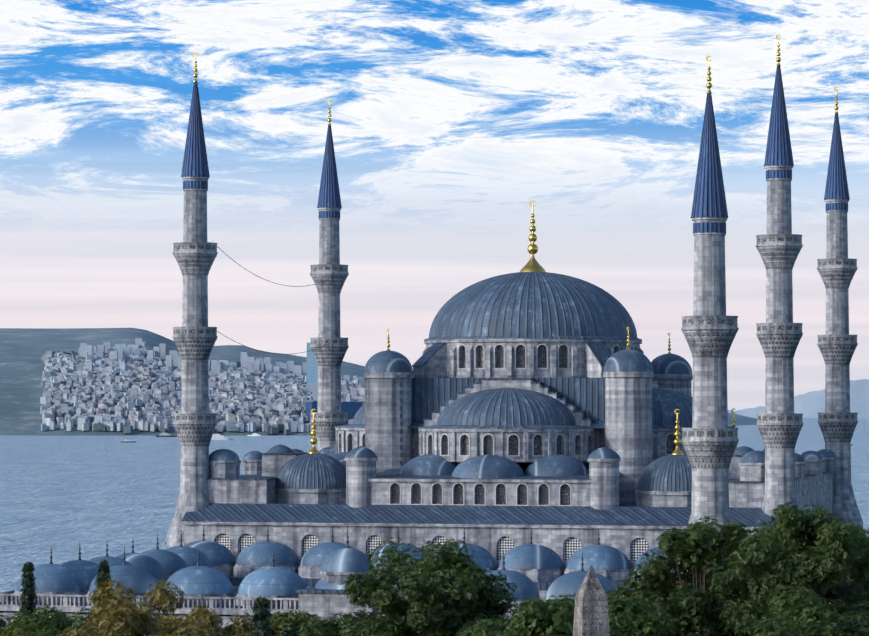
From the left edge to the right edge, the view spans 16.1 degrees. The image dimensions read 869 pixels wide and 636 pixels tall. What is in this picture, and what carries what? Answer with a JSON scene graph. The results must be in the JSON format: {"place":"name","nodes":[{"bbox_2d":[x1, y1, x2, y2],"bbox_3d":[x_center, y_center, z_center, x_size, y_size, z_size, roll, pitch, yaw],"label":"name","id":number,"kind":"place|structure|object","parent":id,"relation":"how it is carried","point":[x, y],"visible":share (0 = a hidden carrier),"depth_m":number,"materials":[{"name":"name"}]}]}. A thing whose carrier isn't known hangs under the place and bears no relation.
{"place":"outdoors","nodes":[
{"label":"outdoors","id":0,"kind":"place"},
{"bbox_2d":[0,328,756,435],"bbox_3d":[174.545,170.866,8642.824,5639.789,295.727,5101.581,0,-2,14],"label":"coast hills","id":1,"kind":"structure","parent":0,"point":[23,351],"depth_m":7887.09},
{"bbox_2d":[40,338,364,433],"bbox_3d":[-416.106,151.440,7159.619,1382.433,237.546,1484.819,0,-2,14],"label":"city buildings","id":2,"kind":"structure","parent":1,"relation":"on","point":[85,384],"depth_m":6939.35,"materials":[{"name":"white concrete"}]},
{"bbox_2d":[306,343,361,422],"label":"coast towers","id":3,"kind":"structure","parent":1,"relation":"on","point":[351,408],"depth_m":6569.18,"materials":[{"name":"blue glass"}]},
{"bbox_2d":[0,418,868,591],"bbox_3d":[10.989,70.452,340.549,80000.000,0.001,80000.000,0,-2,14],"label":"sea water","id":4,"kind":"structure","parent":0,"point":[63,496],"depth_m":2303.44,"materials":[{"name":"blue liquid"}]},
{"bbox_2d":[99,438,135,442],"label":"boat","id":5,"kind":"object","parent":4,"relation":"on","point":[127,440],"visible":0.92,"depth_m":5211.24,"materials":[{"name":"white"}]},
{"bbox_2d":[155,431,176,436],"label":"boat","id":6,"kind":"object","parent":4,"relation":"on","point":[164,434],"visible":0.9,"depth_m":6161.45,"materials":[{"name":"white"}]},
{"bbox_2d":[211,432,233,439],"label":"boat","id":7,"kind":"object","parent":4,"relation":"on","point":[216,436],"visible":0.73,"depth_m":5605.38,"materials":[{"name":"white"}]},
{"bbox_2d":[0,0,868,410],"label":"sky","id":8,"kind":"structure","parent":0,"point":[448,117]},
{"bbox_2d":[184,521,774,570],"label":"courtyard wall","id":9,"kind":"structure","parent":0,"point":[486,538],"depth_m":314.39,"materials":[{"name":"grey stone"}]},
{"bbox_2d":[215,533,648,561],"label":"lattice windows","id":10,"kind":"structure","parent":9,"relation":"in","point":[572,545],"depth_m":314.22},
{"bbox_2d":[371,482,590,505],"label":"arcade wall","id":11,"kind":"structure","parent":0,"point":[580,494],"depth_m":316.32,"materials":[{"name":"grey stone"}]},
{"bbox_2d":[389,482,570,505],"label":"window frames","id":12,"kind":"structure","parent":11,"relation":"attached to","point":[473,494],"depth_m":316.48,"materials":[{"name":"grey stone"}]},
{"bbox_2d":[392,483,569,504],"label":"windows","id":13,"kind":"structure","parent":11,"relation":"in","point":[522,494],"depth_m":316.92,"materials":[{"name":"black glass"}]},
{"bbox_2d":[728,379,868,417],"bbox_3d":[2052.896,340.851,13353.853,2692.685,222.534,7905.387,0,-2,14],"label":"island hills","id":14,"kind":"structure","parent":0,"point":[811,404],"depth_m":16933.67,"materials":[{"name":"blue"}]},
{"bbox_3d":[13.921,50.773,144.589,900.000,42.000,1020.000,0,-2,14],"label":"terrain","id":15,"kind":"structure","parent":0,"visible":0},
{"bbox_2d":[0,612,9,635],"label":"bush","id":16,"kind":"object","parent":15,"relation":"on","point":[3,623],"visible":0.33,"depth_m":224.31,"materials":[{"name":"green plant"}]},
{"bbox_2d":[0,620,41,635],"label":"bush","id":17,"kind":"object","parent":15,"relation":"on","point":[18,631],"visible":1,"depth_m":184.70,"materials":[{"name":"green plant"}]},
{"bbox_2d":[18,562,37,619],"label":"cypress tree","id":18,"kind":"object","parent":15,"relation":"on","point":[28,595],"visible":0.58,"depth_m":234.97,"materials":[{"name":"green plant"}]},
{"bbox_2d":[5,604,102,635],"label":"bush","id":19,"kind":"object","parent":15,"relation":"on","point":[55,623],"visible":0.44,"depth_m":212.65,"materials":[{"name":"green plant"}]},
{"bbox_2d":[91,559,113,620],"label":"cypress tree","id":20,"kind":"object","parent":15,"relation":"on","point":[103,574],"visible":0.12,"depth_m":248.88,"materials":[{"name":"green plant"}]},
{"bbox_2d":[39,578,223,635],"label":"plane tree","id":21,"kind":"object","parent":15,"relation":"on","point":[121,617],"visible":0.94,"depth_m":189.69,"materials":[{"name":"yellow plant"}]},
{"bbox_2d":[167,52,217,547],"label":"minaret","id":22,"kind":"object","parent":15,"relation":"on","point":[195,337],"depth_m":323.50,"materials":[{"name":"stone"}]},
{"bbox_2d":[217,246,326,353],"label":"minaret cables","id":23,"kind":"object","parent":22,"relation":"attached to","point":[275,283],"visible":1,"depth_m":344.06,"materials":[{"name":"black metal"}]},
{"bbox_2d":[153,604,254,635],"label":"bush","id":24,"kind":"object","parent":15,"relation":"on","point":[234,628],"visible":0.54,"depth_m":226.14,"materials":[{"name":"green plant"}]},
{"bbox_2d":[172,623,251,635],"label":"bush","id":25,"kind":"object","parent":15,"relation":"on","point":[179,631],"visible":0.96,"depth_m":179.37,"materials":[{"name":"green plant"}]},
{"bbox_2d":[0,611,508,635],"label":"courtyard wall","id":26,"kind":"structure","parent":15,"relation":"on","point":[226,618],"depth_m":267.25,"materials":[{"name":"grey stone"}]},
{"bbox_2d":[247,595,273,635],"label":"cypress tree","id":27,"kind":"object","parent":15,"relation":"on","point":[261,624],"visible":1,"depth_m":170.41,"materials":[{"name":"green plant"}]},
{"bbox_2d":[281,622,299,635],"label":"bush","id":28,"kind":"object","parent":15,"relation":"on","point":[289,629],"visible":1,"depth_m":168.38,"materials":[{"name":"green plant"}]},
{"bbox_2d":[268,610,321,635],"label":"bush","id":29,"kind":"object","parent":15,"relation":"on","point":[298,619],"visible":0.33,"depth_m":229.04,"materials":[{"name":"green plant"}]},
{"bbox_2d":[279,611,358,635],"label":"bush","id":30,"kind":"object","parent":15,"relation":"on","point":[331,626],"visible":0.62,"depth_m":212.41,"materials":[{"name":"green plant"}]},
{"bbox_2d":[310,99,348,450],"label":"minaret","id":31,"kind":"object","parent":15,"relation":"on","point":[332,271],"depth_m":374.12,"materials":[{"name":"stone"}]},
{"bbox_2d":[0,524,672,622],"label":"courtyard arcade","id":32,"kind":"object","parent":15,"relation":"on","point":[213,576],"visible":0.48,"depth_m":271.39,"materials":[{"name":"metal"}]},
{"bbox_2d":[339,537,517,635],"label":"plane tree","id":33,"kind":"object","parent":15,"relation":"on","point":[461,587],"visible":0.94,"depth_m":200.52,"materials":[{"name":"green plant"}]},
{"bbox_2d":[456,613,539,635],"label":"bush","id":34,"kind":"object","parent":15,"relation":"on","point":[498,624],"visible":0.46,"depth_m":183.76,"materials":[{"name":"green plant"}]},
{"bbox_2d":[165,447,863,584],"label":"hall and wings","id":35,"kind":"structure","parent":15,"relation":"on","point":[228,485],"depth_m":317.62},
{"bbox_2d":[232,327,736,508],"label":"mosque building","id":36,"kind":"structure","parent":35,"relation":"on","point":[400,398],"depth_m":330.00,"materials":[{"name":"stone"}]},
{"bbox_2d":[266,444,347,466],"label":"small domes","id":37,"kind":"structure","parent":36,"relation":"on","point":[340,456],"depth_m":337.35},
{"bbox_2d":[276,488,345,503],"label":"dome base","id":38,"kind":"object","parent":36,"relation":"on","point":[310,496],"visible":0.38,"depth_m":323.47,"materials":[{"name":"stone"}]},
{"bbox_2d":[276,409,345,488],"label":"dome","id":39,"kind":"structure","parent":38,"relation":"on","point":[313,468],"depth_m":324.28,"materials":[{"name":"grey metal"}]},
{"bbox_2d":[335,428,364,451],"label":"drum wall","id":40,"kind":"structure","parent":36,"relation":"on","point":[348,445],"depth_m":340.46,"materials":[{"name":"grey stone"}]},
{"bbox_2d":[336,430,358,452],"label":"pilasters","id":41,"kind":"object","parent":40,"relation":"attached to","point":[344,439],"visible":0.19,"depth_m":340.92,"materials":[{"name":"grey stone"}]},
{"bbox_2d":[338,432,364,452],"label":"window surrounds","id":42,"kind":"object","parent":40,"relation":"attached to","point":[347,436],"depth_m":341.75,"materials":[{"name":"grey stone"}]},
{"bbox_2d":[335,404,364,427],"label":"semi-dome","id":43,"kind":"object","parent":36,"relation":"on","point":[359,420],"depth_m":342.08,"materials":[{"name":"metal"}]},
{"bbox_2d":[345,378,620,509],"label":"exedra group","id":44,"kind":"object","parent":36,"relation":"on","point":[600,474],"visible":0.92,"depth_m":318.95},
{"bbox_2d":[418,388,595,428],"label":"semi-dome","id":45,"kind":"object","parent":36,"relation":"on","point":[506,408],"depth_m":323.99,"materials":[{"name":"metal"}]},
{"bbox_2d":[419,429,595,461],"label":"drum wall","id":46,"kind":"structure","parent":36,"relation":"on","point":[508,432],"depth_m":321.50,"materials":[{"name":"grey stone"}]},
{"bbox_2d":[421,433,591,455],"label":"window frames","id":47,"kind":"structure","parent":46,"relation":"attached to","point":[507,444],"depth_m":321.47,"materials":[{"name":"grey stone"}]},
{"bbox_2d":[419,432,594,460],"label":"pilasters","id":48,"kind":"object","parent":46,"relation":"attached to","point":[501,444],"visible":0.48,"depth_m":322.06,"materials":[{"name":"grey stone"}]},
{"bbox_2d":[445,435,576,454],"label":"windows","id":49,"kind":"structure","parent":46,"relation":"in","point":[513,445],"depth_m":321.22,"materials":[{"name":"black glass"}]},
{"bbox_2d":[412,342,643,377],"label":"drum buttresses","id":50,"kind":"structure","parent":36,"relation":"on","point":[431,362],"depth_m":331.67,"materials":[{"name":"stone"}]},
{"bbox_2d":[424,339,641,377],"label":"dome drum","id":51,"kind":"object","parent":36,"relation":"on","point":[524,373],"visible":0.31,"depth_m":331.49,"materials":[{"name":"stone"}]},
{"bbox_2d":[424,200,641,340],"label":"dome","id":52,"kind":"structure","parent":51,"relation":"on","point":[532,299],"depth_m":334.24,"materials":[{"name":"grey metal"}]},
{"bbox_2d":[426,344,639,368],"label":"windows","id":53,"kind":"structure","parent":51,"relation":"attached to","point":[525,356],"depth_m":331.00,"materials":[{"name":"glass"}]},
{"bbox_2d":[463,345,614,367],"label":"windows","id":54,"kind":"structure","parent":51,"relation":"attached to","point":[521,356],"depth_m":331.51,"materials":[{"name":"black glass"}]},
{"bbox_2d":[635,490,691,506],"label":"dome base","id":55,"kind":"object","parent":36,"relation":"on","point":[665,498],"visible":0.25,"depth_m":313.99,"materials":[{"name":"stone"}]},
{"bbox_2d":[637,409,691,490],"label":"small dome","id":56,"kind":"structure","parent":55,"relation":"on","point":[672,471],"depth_m":314.93,"materials":[{"name":"grey metal"}]},
{"bbox_2d":[652,428,686,460],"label":"drum wall","id":57,"kind":"structure","parent":36,"relation":"on","point":[664,432],"depth_m":329.75,"materials":[{"name":"grey stone"}]},
{"bbox_2d":[652,433,676,454],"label":"semi dome drum frames","id":58,"kind":"structure","parent":57,"relation":"attached to","point":[665,443],"depth_m":329.72,"materials":[{"name":"grey stone"}]},
{"bbox_2d":[666,434,673,453],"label":"semi dome drum windows","id":59,"kind":"structure","parent":57,"relation":"in","point":[670,444],"depth_m":330.45,"materials":[{"name":"black glass"}]},
{"bbox_2d":[657,432,684,458],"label":"pilasters","id":60,"kind":"object","parent":57,"relation":"attached to","point":[659,445],"visible":0.04,"depth_m":329.55,"materials":[{"name":"grey stone"}]},
{"bbox_2d":[652,389,734,427],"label":"semi-dome","id":61,"kind":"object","parent":36,"relation":"on","point":[666,404],"depth_m":332.90,"materials":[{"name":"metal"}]},
{"bbox_2d":[652,379,764,461],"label":"exedra group","id":62,"kind":"object","parent":36,"relation":"on","point":[742,450],"visible":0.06,"depth_m":322.94},
{"bbox_2d":[504,599,549,623],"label":"plane tree","id":63,"kind":"object","parent":15,"relation":"on","point":[533,606],"depth_m":222.83,"materials":[{"name":"green plant"}]},
{"bbox_2d":[493,593,623,635],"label":"bush","id":64,"kind":"object","parent":15,"relation":"on","point":[556,618],"visible":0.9,"depth_m":172.00,"materials":[{"name":"green plant"}]},
{"bbox_2d":[573,565,609,635],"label":"obelisk","id":65,"kind":"object","parent":15,"relation":"on","point":[591,614],"visible":1,"depth_m":147.62,"materials":[{"name":"grey stone"}]},
{"bbox_2d":[606,579,633,600],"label":"plane tree","id":66,"kind":"object","parent":15,"relation":"on","point":[622,591],"visible":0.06,"depth_m":241.95,"materials":[{"name":"green plant"}]},
{"bbox_2d":[608,594,679,635],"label":"bush","id":67,"kind":"object","parent":15,"relation":"on","point":[630,617],"visible":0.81,"depth_m":188.77,"materials":[{"name":"green plant"}]},
{"bbox_2d":[629,575,705,633],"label":"plane tree","id":68,"kind":"object","parent":15,"relation":"on","point":[670,589],"depth_m":235.12,"materials":[{"name":"green plant"}]},
{"bbox_2d":[623,515,753,635],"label":"plane tree","id":69,"kind":"object","parent":15,"relation":"on","point":[694,610],"visible":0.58,"depth_m":209.90,"materials":[{"name":"green plant"}]},
{"bbox_2d":[679,56,738,569],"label":"minaret","id":70,"kind":"object","parent":15,"relation":"on","point":[710,439],"visible":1,"depth_m":257.42,"materials":[{"name":"stone"}]},
{"bbox_2d":[715,521,804,598],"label":"plane tree","id":71,"kind":"object","parent":15,"relation":"on","point":[768,528],"depth_m":228.53,"materials":[{"name":"green plant"}]},
{"bbox_2d":[756,35,803,572],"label":"minaret","id":72,"kind":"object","parent":15,"relation":"on","point":[779,334],"depth_m":308.67,"materials":[{"name":"stone"}]},
{"bbox_2d":[706,501,868,635],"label":"plane tree","id":73,"kind":"object","parent":15,"relation":"on","point":[821,570],"visible":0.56,"depth_m":201.37,"materials":[{"name":"green plant"}]},
{"bbox_2d":[744,586,868,635],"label":"plane tree","id":74,"kind":"object","parent":15,"relation":"on","point":[818,618],"visible":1,"depth_m":171.78,"materials":[{"name":"green plant"}]},
{"bbox_2d":[817,87,862,528],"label":"minaret","id":75,"kind":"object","parent":15,"relation":"on","point":[837,343],"depth_m":359.09,"materials":[{"name":"stone"}]},
{"bbox_2d":[816,522,868,596],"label":"plane tree","id":76,"kind":"object","parent":15,"relation":"on","point":[858,571],"visible":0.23,"depth_m":220.27,"materials":[{"name":"green plant"}]},
{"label":"corner dome drum","id":77,"kind":"object","parent":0,"visible":0},
{"bbox_2d":[731,409,737,447],"bbox_3d":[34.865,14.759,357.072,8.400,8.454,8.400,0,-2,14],"label":"finial","id":78,"kind":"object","parent":77,"relation":"on","point":[733,424],"depth_m":357.05,"materials":[{"name":"gold metal"}]}
]}

